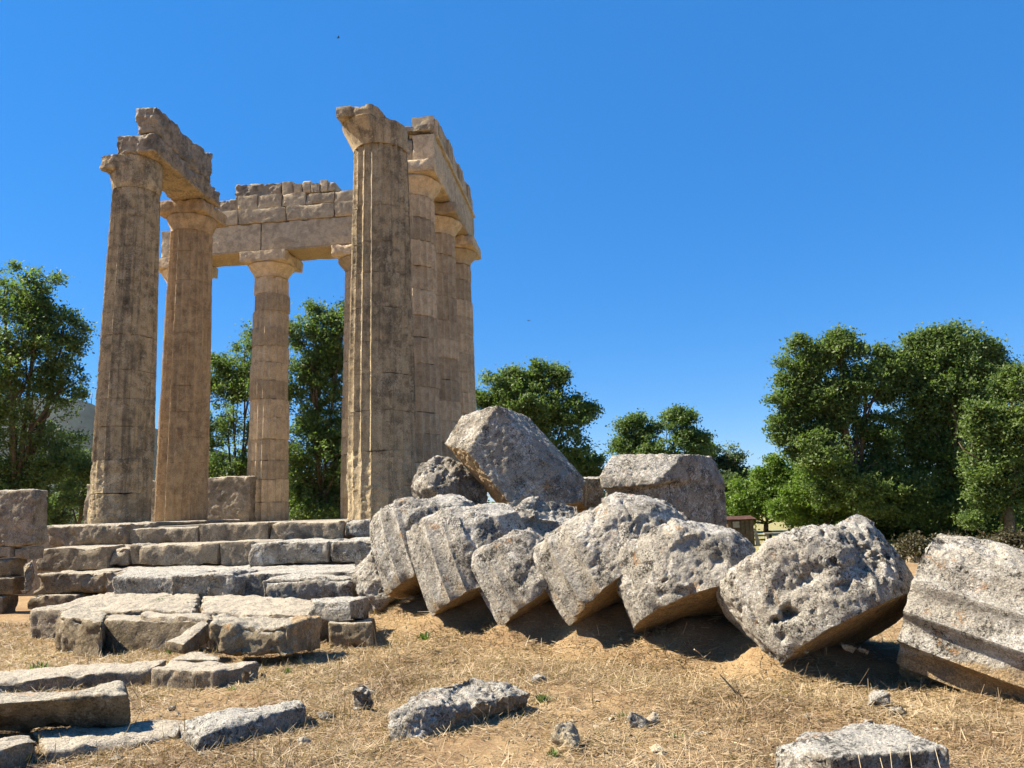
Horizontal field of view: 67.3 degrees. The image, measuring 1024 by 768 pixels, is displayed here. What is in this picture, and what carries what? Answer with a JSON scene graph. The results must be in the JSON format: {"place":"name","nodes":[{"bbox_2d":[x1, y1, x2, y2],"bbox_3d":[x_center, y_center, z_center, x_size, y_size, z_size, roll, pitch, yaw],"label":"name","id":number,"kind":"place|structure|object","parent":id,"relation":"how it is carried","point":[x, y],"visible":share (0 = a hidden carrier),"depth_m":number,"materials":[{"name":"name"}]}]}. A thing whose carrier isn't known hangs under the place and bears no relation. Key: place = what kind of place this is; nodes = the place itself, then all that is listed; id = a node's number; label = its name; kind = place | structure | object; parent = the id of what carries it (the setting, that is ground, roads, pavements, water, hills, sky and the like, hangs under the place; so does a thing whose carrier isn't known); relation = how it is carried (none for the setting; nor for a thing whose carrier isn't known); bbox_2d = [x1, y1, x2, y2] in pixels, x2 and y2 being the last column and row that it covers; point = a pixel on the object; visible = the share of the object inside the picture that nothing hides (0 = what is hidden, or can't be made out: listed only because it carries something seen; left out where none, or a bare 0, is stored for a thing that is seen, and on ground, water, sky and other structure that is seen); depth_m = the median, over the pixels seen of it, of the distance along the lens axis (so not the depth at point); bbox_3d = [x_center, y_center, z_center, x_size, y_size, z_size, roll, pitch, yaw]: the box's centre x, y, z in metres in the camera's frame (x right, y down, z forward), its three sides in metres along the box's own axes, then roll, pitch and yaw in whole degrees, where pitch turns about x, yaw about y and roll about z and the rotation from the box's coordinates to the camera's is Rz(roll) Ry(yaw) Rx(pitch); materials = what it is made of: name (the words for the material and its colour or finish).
{"place":"outdoors","nodes":[
{"label":"outdoors","id":0,"kind":"place"},
{"bbox_2d":[0,546,22,557],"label":"masonry block","id":1,"kind":"structure","parent":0,"point":[6,551],"depth_m":14.41,"materials":[{"name":"stone"}]},
{"bbox_2d":[0,489,47,546],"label":"masonry block","id":2,"kind":"structure","parent":1,"relation":"on","point":[23,517],"depth_m":14.48,"materials":[{"name":"stone"}]},
{"bbox_2d":[47,519,239,527],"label":"plinth slab","id":3,"kind":"structure","parent":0,"point":[162,523],"depth_m":20.90,"materials":[{"name":"stone"}]},
{"bbox_2d":[83,480,155,523],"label":"wall block","id":4,"kind":"structure","parent":3,"relation":"on","point":[86,506],"depth_m":26.02,"materials":[{"name":"stone"}]},
{"bbox_2d":[87,154,162,523],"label":"temple column","id":5,"kind":"structure","parent":3,"relation":"on","point":[121,473],"depth_m":19.79,"materials":[{"name":"stone"}]},
{"bbox_2d":[154,198,226,521],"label":"temple column","id":6,"kind":"structure","parent":3,"relation":"on","point":[181,484],"depth_m":22.93,"materials":[{"name":"stone"}]},
{"bbox_2d":[117,107,219,207],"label":"entablature","id":7,"kind":"structure","parent":6,"relation":"on","point":[183,160],"depth_m":21.70,"materials":[{"name":"stone"}]},
{"bbox_2d":[0,397,326,523],"bbox_3d":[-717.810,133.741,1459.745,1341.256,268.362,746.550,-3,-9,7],"label":"hills","id":8,"kind":"structure","parent":0,"point":[86,416],"depth_m":1240.50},
{"bbox_2d":[0,516,1023,767],"bbox_3d":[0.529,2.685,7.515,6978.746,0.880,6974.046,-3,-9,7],"label":"ground","id":9,"kind":"structure","parent":0,"point":[706,634],"depth_m":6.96,"materials":[{"name":"plant"}]},
{"bbox_2d":[0,595,18,613],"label":"masonry block","id":10,"kind":"structure","parent":9,"relation":"on","point":[8,603],"depth_m":14.32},
{"bbox_2d":[0,576,26,594],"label":"masonry block","id":11,"kind":"structure","parent":10,"relation":"on","point":[12,585],"depth_m":14.26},
{"bbox_2d":[0,558,26,576],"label":"masonry block","id":12,"kind":"structure","parent":11,"relation":"on","point":[11,567],"depth_m":14.40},
{"bbox_2d":[15,546,43,558],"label":"masonry block","id":13,"kind":"structure","parent":12,"relation":"on","point":[34,552],"depth_m":14.44,"materials":[{"name":"stone"}]},
{"bbox_2d":[0,735,36,767],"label":"stone slab","id":14,"kind":"object","parent":9,"relation":"on","point":[14,750],"depth_m":5.06,"materials":[{"name":"stone"}]},
{"bbox_2d":[21,561,34,592],"bbox_3d":[-8.897,3.544,14.152,0.198,0.600,0.812,4,-11,-30],"label":"masonry rubble","id":15,"kind":"object","parent":9,"relation":"on","point":[29,574],"visible":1,"depth_m":13.91,"materials":[{"name":"stone"}]},
{"bbox_2d":[0,258,99,525],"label":"broadleaf tree","id":16,"kind":"object","parent":9,"relation":"on","point":[32,313],"visible":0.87,"depth_m":35.48,"materials":[{"name":"green plant"}]},
{"bbox_2d":[0,680,130,732],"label":"stone block","id":17,"kind":"object","parent":9,"relation":"on","point":[105,705],"depth_m":5.67,"materials":[{"name":"stone"}]},
{"bbox_2d":[27,593,104,608],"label":"terrace block","id":18,"kind":"structure","parent":9,"relation":"on","point":[44,600],"depth_m":14.88,"materials":[{"name":"stone"}]},
{"bbox_2d":[33,566,126,595],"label":"terrace block","id":19,"kind":"structure","parent":18,"relation":"on","point":[77,581],"depth_m":15.01,"materials":[{"name":"stone"}]},
{"bbox_2d":[36,544,132,570],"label":"step block","id":20,"kind":"structure","parent":19,"relation":"on","point":[86,557],"depth_m":15.91,"materials":[{"name":"stone"}]},
{"bbox_2d":[109,546,144,565],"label":"step block","id":21,"kind":"structure","parent":19,"relation":"on","point":[121,556],"depth_m":15.89,"materials":[{"name":"stone"}]},
{"bbox_2d":[47,448,91,524],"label":"bushy tree","id":22,"kind":"object","parent":9,"relation":"on","point":[64,517],"visible":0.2,"depth_m":47.73,"materials":[{"name":"green plant"}]},
{"bbox_2d":[54,608,106,657],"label":"stone block","id":23,"kind":"structure","parent":9,"relation":"on","point":[79,631],"depth_m":9.79,"materials":[{"name":"stone"}]},
{"bbox_2d":[0,660,165,692],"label":"curb slab","id":24,"kind":"structure","parent":9,"relation":"on","point":[87,676],"depth_m":7.54,"materials":[{"name":"stone"}]},
{"bbox_2d":[32,719,181,762],"bbox_3d":[-2.937,2.645,5.642,1.027,0.239,0.762,3,-11,-29],"label":"stone slab","id":25,"kind":"object","parent":9,"relation":"on","point":[83,744],"depth_m":5.48,"materials":[{"name":"stone"}]},
{"bbox_2d":[29,592,200,639],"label":"foundation slab","id":26,"kind":"structure","parent":9,"relation":"on","point":[43,620],"depth_m":11.13,"materials":[{"name":"stone"}]},
{"bbox_2d":[103,614,198,652],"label":"stone block","id":27,"kind":"structure","parent":9,"relation":"on","point":[126,632],"depth_m":9.74,"materials":[{"name":"stone"}]},
{"bbox_2d":[167,726,179,738],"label":"stone","id":28,"kind":"object","parent":9,"relation":"on","point":[171,734],"visible":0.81,"depth_m":5.53,"materials":[{"name":"stone"}]},
{"bbox_2d":[140,611,213,649],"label":"stone block","id":29,"kind":"structure","parent":9,"relation":"on","point":[152,616],"depth_m":9.67,"materials":[{"name":"stone"}]},
{"bbox_2d":[0,519,354,595],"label":"temple floor","id":30,"kind":"structure","parent":9,"relation":"on","point":[36,583],"depth_m":17.93,"materials":[{"name":"stone"}]},
{"bbox_2d":[47,521,157,546],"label":"step block","id":31,"kind":"structure","parent":30,"relation":"on","point":[92,534],"depth_m":16.92,"materials":[{"name":"stone"}]},
{"bbox_2d":[128,526,199,544],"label":"step block","id":32,"kind":"structure","parent":30,"relation":"on","point":[158,535],"depth_m":16.79,"materials":[{"name":"stone"}]},
{"bbox_2d":[155,257,218,480],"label":"temple column","id":33,"kind":"structure","parent":30,"relation":"on","point":[163,266],"depth_m":28.12,"materials":[{"name":"stone"}]},
{"bbox_2d":[207,476,256,521],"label":"wall block","id":34,"kind":"structure","parent":30,"relation":"on","point":[231,497],"depth_m":26.04,"materials":[{"name":"stone"}]},
{"bbox_2d":[239,249,302,521],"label":"temple column","id":35,"kind":"structure","parent":30,"relation":"on","point":[272,270],"depth_m":27.27,"materials":[{"name":"stone"}]},
{"bbox_2d":[331,244,351,518],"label":"temple column","id":36,"kind":"structure","parent":30,"relation":"on","point":[341,254],"depth_m":27.00,"materials":[{"name":"stone"}]},
{"bbox_2d":[161,180,352,266],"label":"entablature","id":37,"kind":"structure","parent":36,"relation":"on","point":[307,220],"depth_m":27.97,"materials":[{"name":"stone"}]},
{"bbox_2d":[345,519,370,537],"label":"step block","id":38,"kind":"structure","parent":30,"relation":"on","point":[357,528],"depth_m":16.22,"materials":[{"name":"stone"}]},
{"bbox_2d":[336,104,416,519],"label":"temple column","id":39,"kind":"structure","parent":30,"relation":"on","point":[381,457],"depth_m":17.52,"materials":[{"name":"stone"}]},
{"bbox_2d":[408,157,447,472],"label":"temple column","id":40,"kind":"structure","parent":30,"relation":"on","point":[427,183],"depth_m":20.76,"materials":[{"name":"stone"}]},
{"bbox_2d":[433,202,465,462],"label":"temple column","id":41,"kind":"structure","parent":30,"relation":"on","point":[450,222],"depth_m":23.77,"materials":[{"name":"stone"}]},
{"bbox_2d":[405,115,474,236],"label":"entablature","id":42,"kind":"structure","parent":41,"relation":"on","point":[427,138],"depth_m":23.17,"materials":[{"name":"stone"}]},
{"bbox_2d":[454,235,480,415],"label":"temple column","id":43,"kind":"structure","parent":30,"relation":"on","point":[467,251],"depth_m":26.77,"materials":[{"name":"stone"}]},
{"bbox_2d":[121,565,251,574],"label":"terrace slab","id":44,"kind":"structure","parent":9,"relation":"on","point":[135,569],"depth_m":14.60,"materials":[{"name":"stone"}]},
{"bbox_2d":[106,568,150,592],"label":"terrace block","id":45,"kind":"structure","parent":44,"relation":"on","point":[109,576],"depth_m":14.60,"materials":[{"name":"stone"}]},
{"bbox_2d":[130,543,155,563],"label":"step block","id":46,"kind":"structure","parent":44,"relation":"on","point":[134,553],"depth_m":15.90,"materials":[{"name":"stone"}]},
{"bbox_2d":[112,569,215,593],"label":"terrace block","id":47,"kind":"structure","parent":44,"relation":"on","point":[148,583],"depth_m":12.72,"materials":[{"name":"stone"}]},
{"bbox_2d":[139,541,226,565],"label":"step block","id":48,"kind":"structure","parent":44,"relation":"on","point":[185,553],"depth_m":15.59,"materials":[{"name":"stone"}]},
{"bbox_2d":[219,539,284,565],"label":"step block","id":49,"kind":"structure","parent":44,"relation":"on","point":[234,553],"depth_m":15.46,"materials":[{"name":"stone"}]},
{"bbox_2d":[199,521,287,541],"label":"step block","id":50,"kind":"structure","parent":49,"relation":"on","point":[211,532],"depth_m":16.60,"materials":[{"name":"stone"}]},
{"bbox_2d":[165,621,208,653],"bbox_3d":[-3.674,2.874,8.744,0.327,0.270,0.856,-2,-9,2],"label":"leaning block","id":51,"kind":"object","parent":9,"relation":"on","point":[193,638],"depth_m":8.57,"materials":[{"name":"stone"}]},
{"bbox_2d":[171,652,219,662],"bbox_3d":[-3.235,2.975,8.069,0.541,0.272,0.436,-3,-9,7],"label":"stone slab","id":52,"kind":"object","parent":9,"relation":"on","point":[195,657],"depth_m":7.93,"materials":[{"name":"stone"}]},
{"bbox_2d":[151,660,258,690],"bbox_3d":[-3.084,2.924,7.572,1.034,0.317,0.498,-4,-10,16],"label":"stone slab","id":53,"kind":"object","parent":9,"relation":"on","point":[176,674],"depth_m":7.42,"materials":[{"name":"stone"}]},
{"bbox_2d":[177,700,306,750],"bbox_3d":[-1.967,2.582,5.691,0.926,0.345,0.599,6,-12,-40],"label":"stone slab","id":54,"kind":"object","parent":9,"relation":"on","point":[211,728],"depth_m":5.54,"materials":[{"name":"stone"}]},
{"bbox_2d":[208,318,305,496],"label":"broadleaf tree","id":55,"kind":"object","parent":9,"relation":"on","point":[230,379],"visible":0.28,"depth_m":41.57,"materials":[{"name":"green plant"}]},
{"bbox_2d":[200,594,328,643],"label":"foundation slab","id":56,"kind":"structure","parent":9,"relation":"on","point":[231,605],"depth_m":10.69,"materials":[{"name":"stone"}]},
{"bbox_2d":[209,613,321,656],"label":"raised block","id":57,"kind":"structure","parent":9,"relation":"on","point":[260,635],"depth_m":8.35,"materials":[{"name":"stone"}]},
{"bbox_2d":[243,563,355,596],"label":"terrace slab","id":58,"kind":"structure","parent":9,"relation":"on","point":[254,583],"depth_m":12.88,"materials":[{"name":"stone"}]},
{"bbox_2d":[171,569,258,599],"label":"terrace block","id":59,"kind":"structure","parent":58,"relation":"on","point":[227,582],"depth_m":12.46,"materials":[{"name":"stone"}]},
{"bbox_2d":[248,538,344,565],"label":"step block","id":60,"kind":"structure","parent":58,"relation":"on","point":[310,551],"depth_m":14.65,"materials":[{"name":"stone"}]},
{"bbox_2d":[270,520,354,539],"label":"step block","id":61,"kind":"structure","parent":60,"relation":"on","point":[329,529],"depth_m":16.40,"materials":[{"name":"stone"}]},
{"bbox_2d":[262,572,357,599],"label":"terrace block","id":62,"kind":"structure","parent":58,"relation":"on","point":[306,586],"depth_m":12.06,"materials":[{"name":"stone"}]},
{"bbox_2d":[330,537,371,562],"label":"step block","id":63,"kind":"structure","parent":58,"relation":"on","point":[352,549],"depth_m":14.50,"materials":[{"name":"stone"}]},
{"bbox_2d":[288,296,344,520],"bbox_3d":[-9.760,2.213,40.076,7.196,13.374,5.164,-3,-9,7],"label":"broadleaf tree","id":64,"kind":"object","parent":9,"relation":"on","point":[318,424],"visible":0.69,"depth_m":39.55,"materials":[{"name":"green plant"}]},
{"bbox_2d":[317,712,335,720],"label":"stone","id":65,"kind":"object","parent":9,"relation":"on","point":[327,716],"visible":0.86,"depth_m":5.97,"materials":[{"name":"stone"}]},
{"bbox_2d":[328,618,375,647],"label":"stone block","id":66,"kind":"structure","parent":9,"relation":"on","point":[354,633],"depth_m":9.09,"materials":[{"name":"stone"}]},
{"bbox_2d":[308,596,368,620],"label":"notched block","id":67,"kind":"structure","parent":66,"relation":"on","point":[340,608],"depth_m":9.50,"materials":[{"name":"stone"}]},
{"bbox_2d":[351,687,373,710],"bbox_3d":[-1.194,2.528,6.157,0.198,0.208,0.115,-6,-10,24],"label":"stone","id":68,"kind":"object","parent":9,"relation":"on","point":[362,695],"visible":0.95,"depth_m":6.13,"materials":[{"name":"stone"}]},
{"bbox_2d":[351,550,401,613],"bbox_3d":[-2.082,2.966,11.836,0.795,1.171,1.064,-1,-9,-7],"label":"stone boulder","id":69,"kind":"object","parent":9,"relation":"on","point":[365,578],"visible":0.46,"depth_m":11.47,"materials":[{"name":"stone"}]},
{"bbox_2d":[369,494,474,598],"bbox_3d":[-1.153,2.338,11.076,1.832,1.500,1.760,-3,-9,7],"label":"column drum","id":70,"kind":"object","parent":9,"relation":"on","point":[392,523],"depth_m":10.55,"materials":[{"name":"stone"}]},
{"bbox_2d":[411,455,487,504],"bbox_3d":[-1.087,1.774,13.222,1.314,1.099,1.439,0,-9,-9],"label":"stone boulder","id":71,"kind":"object","parent":70,"relation":"on","point":[436,475],"visible":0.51,"depth_m":12.86,"materials":[{"name":"stone"}]},
{"bbox_2d":[388,678,529,741],"bbox_3d":[-0.398,2.541,5.833,0.498,0.429,1.393,-9,-12,37],"label":"rock","id":72,"kind":"object","parent":9,"relation":"on","point":[429,711],"visible":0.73,"depth_m":5.67,"materials":[{"name":"stone"}]},
{"bbox_2d":[406,503,525,616],"bbox_3d":[-0.510,2.309,10.078,1.755,1.473,1.658,-3,-9,7],"label":"column drum","id":73,"kind":"object","parent":9,"relation":"on","point":[444,544],"depth_m":9.56,"materials":[{"name":"stone"}]},
{"bbox_2d":[471,527,550,625],"bbox_3d":[0.113,2.375,9.378,1.342,1.239,1.105,-8,-11,33],"label":"column drum","id":74,"kind":"object","parent":9,"relation":"on","point":[511,581],"depth_m":8.97,"materials":[{"name":"stone"}]},
{"bbox_2d":[531,674,546,682],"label":"stone","id":75,"kind":"object","parent":9,"relation":"on","point":[537,677],"visible":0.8,"depth_m":6.98,"materials":[{"name":"stone"}]},
{"bbox_2d":[475,355,607,496],"bbox_3d":[0.891,3.417,38.234,8.013,9.733,5.481,-5,-10,19],"label":"broadleaf tree","id":76,"kind":"object","parent":9,"relation":"on","point":[537,401],"visible":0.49,"depth_m":37.40,"materials":[{"name":"green plant"}]},
{"bbox_2d":[513,496,578,537],"bbox_3d":[0.505,2.322,11.210,1.038,1.372,1.759,-3,-9,7],"label":"stone boulder","id":77,"kind":"object","parent":9,"relation":"on","point":[537,514],"visible":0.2,"depth_m":10.93,"materials":[{"name":"stone"}]},
{"bbox_2d":[445,405,587,512],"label":"tilted slab","id":78,"kind":"structure","parent":77,"relation":"on","point":[507,456],"depth_m":12.41,"materials":[{"name":"stone"}]},
{"bbox_2d":[551,721,579,750],"bbox_3d":[0.373,2.366,5.125,0.199,0.225,0.167,-8,-11,35],"label":"stone","id":79,"kind":"object","parent":9,"relation":"on","point":[566,733],"visible":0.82,"depth_m":5.09,"materials":[{"name":"stone"}]},
{"bbox_2d":[533,492,688,625],"bbox_3d":[1.184,2.058,8.985,1.949,1.565,1.880,-3,-9,7],"label":"column drum","id":80,"kind":"object","parent":9,"relation":"on","point":[578,565],"depth_m":8.39,"materials":[{"name":"stone"}]},
{"bbox_2d":[627,711,649,728],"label":"stone","id":81,"kind":"object","parent":9,"relation":"on","point":[633,718],"visible":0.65,"depth_m":5.46,"materials":[{"name":"stone"}]},
{"bbox_2d":[646,712,659,724],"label":"stone","id":82,"kind":"object","parent":9,"relation":"on","point":[654,717],"visible":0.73,"depth_m":5.53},
{"bbox_2d":[600,401,720,458],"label":"broadleaf tree","id":83,"kind":"object","parent":9,"relation":"on","point":[688,439],"visible":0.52,"depth_m":45.56,"materials":[{"name":"green plant"}]},
{"bbox_2d":[600,453,726,527],"bbox_3d":[2.633,2.089,13.141,2.181,1.736,2.694,-3,-9,7],"label":"stone block","id":84,"kind":"object","parent":9,"relation":"on","point":[691,487],"visible":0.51,"depth_m":12.44,"materials":[{"name":"stone"}]},
{"bbox_2d":[615,517,755,635],"bbox_3d":[1.879,2.082,8.244,1.670,1.310,1.652,-3,-9,7],"label":"column drum","id":85,"kind":"object","parent":9,"relation":"on","point":[674,569],"depth_m":7.72,"materials":[{"name":"stone"}]},
{"bbox_2d":[701,440,753,513],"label":"broadleaf tree","id":86,"kind":"object","parent":9,"relation":"on","point":[729,466],"visible":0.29,"depth_m":49.85,"materials":[{"name":"green plant"}]},
{"bbox_2d":[724,452,818,537],"bbox_3d":[12.993,5.753,39.009,6.463,4.602,3.285,0,-9,-8],"label":"bushy tree","id":87,"kind":"object","parent":9,"relation":"on","point":[762,484],"visible":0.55,"depth_m":38.42,"materials":[{"name":"green plant"}]},
{"bbox_2d":[716,514,913,664],"bbox_3d":[2.934,2.077,7.511,1.855,1.568,1.848,-3,-9,7],"label":"column drum","id":88,"kind":"object","parent":9,"relation":"on","point":[788,596],"depth_m":6.92,"materials":[{"name":"stone"}]},
{"bbox_2d":[759,461,870,529],"bbox_3d":[14.644,5.288,36.173,6.020,4.494,4.249,-3,-9,7],"label":"bushy tree","id":89,"kind":"object","parent":9,"relation":"on","point":[792,505],"visible":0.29,"depth_m":35.77,"materials":[{"name":"green plant"}]},
{"bbox_2d":[759,321,922,521],"bbox_3d":[14.605,2.102,33.560,7.313,9.947,4.756,-3,-9,7],"label":"broadleaf tree","id":90,"kind":"object","parent":9,"relation":"on","point":[812,420],"visible":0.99,"depth_m":33.49,"materials":[{"name":"green plant"}]},
{"bbox_2d":[841,642,856,652],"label":"cobble","id":91,"kind":"object","parent":9,"relation":"on","point":[849,648],"visible":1,"depth_m":6.97,"materials":[{"name":"stone"}]},
{"bbox_2d":[775,719,949,767],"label":"stone block","id":92,"kind":"object","parent":9,"relation":"on","point":[869,743],"depth_m":3.91,"materials":[{"name":"stone"}]},
{"bbox_2d":[867,689,892,707],"bbox_3d":[2.779,2.436,5.917,0.258,0.163,0.185,-3,-9,7],"label":"stone","id":93,"kind":"object","parent":9,"relation":"on","point":[877,695],"visible":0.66,"depth_m":5.86,"materials":[{"name":"stone"}]},
{"bbox_2d":[887,706,907,717],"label":"stone","id":94,"kind":"object","parent":9,"relation":"on","point":[900,710],"visible":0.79,"depth_m":5.63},
{"bbox_2d":[889,530,931,561],"bbox_3d":[10.324,4.242,19.507,1.766,1.103,1.483,2,-10,-24],"label":"dry brush","id":95,"kind":"object","parent":9,"relation":"on","point":[912,544],"visible":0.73,"depth_m":19.29,"materials":[{"name":"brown plant"}]},
{"bbox_2d":[872,492,968,538],"bbox_3d":[18.634,6.157,35.802,6.164,3.215,3.494,0,-10,-14],"label":"dark shrub","id":96,"kind":"object","parent":9,"relation":"on","point":[886,531],"visible":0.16,"depth_m":35.15,"materials":[{"name":"green plant"}]},
{"bbox_2d":[854,317,1023,535],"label":"broadleaf tree","id":97,"kind":"object","parent":9,"relation":"on","point":[952,360],"visible":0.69,"depth_m":33.42,"materials":[{"name":"green plant"}]},
{"bbox_2d":[896,533,1023,701],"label":"column drum","id":98,"kind":"object","parent":9,"relation":"on","point":[963,618],"depth_m":6.31,"materials":[{"name":"stone"}]},
{"bbox_2d":[929,529,993,540],"bbox_3d":[12.020,4.357,20.456,2.467,1.111,1.278,-1,-9,-5],"label":"dry brush","id":99,"kind":"object","parent":9,"relation":"on","point":[954,534],"visible":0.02,"depth_m":20.55,"materials":[{"name":"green plant"}]},
{"bbox_2d":[922,489,1023,538],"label":"dark shrub","id":100,"kind":"object","parent":9,"relation":"on","point":[950,506],"visible":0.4,"depth_m":32.51,"materials":[{"name":"green plant"}]},
{"bbox_2d":[948,355,1023,534],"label":"broadleaf tree","id":101,"kind":"object","parent":9,"relation":"on","point":[992,467],"visible":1,"depth_m":28.77,"materials":[{"name":"green plant"}]},
{"bbox_2d":[977,525,1023,549],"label":"dry brush","id":102,"kind":"object","parent":9,"relation":"on","point":[1013,538],"visible":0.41,"depth_m":18.90,"materials":[{"name":"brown plant"}]},
{"bbox_2d":[0,0,1023,502],"label":"sky","id":103,"kind":"structure","parent":0,"point":[668,192],"materials":[{"name":"blue"}]},
{"bbox_2d":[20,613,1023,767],"bbox_3d":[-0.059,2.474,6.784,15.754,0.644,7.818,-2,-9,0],"label":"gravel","id":104,"kind":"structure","parent":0,"point":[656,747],"depth_m":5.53,"materials":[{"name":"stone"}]},
{"bbox_2d":[584,476,603,508],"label":"stone block","id":105,"kind":"structure","parent":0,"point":[595,491],"depth_m":13.58,"materials":[{"name":"stone"}]},
{"bbox_2d":[726,515,760,545],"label":"garden shed","id":106,"kind":"structure","parent":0,"point":[743,526],"depth_m":33.00,"materials":[{"name":"brown wood"}]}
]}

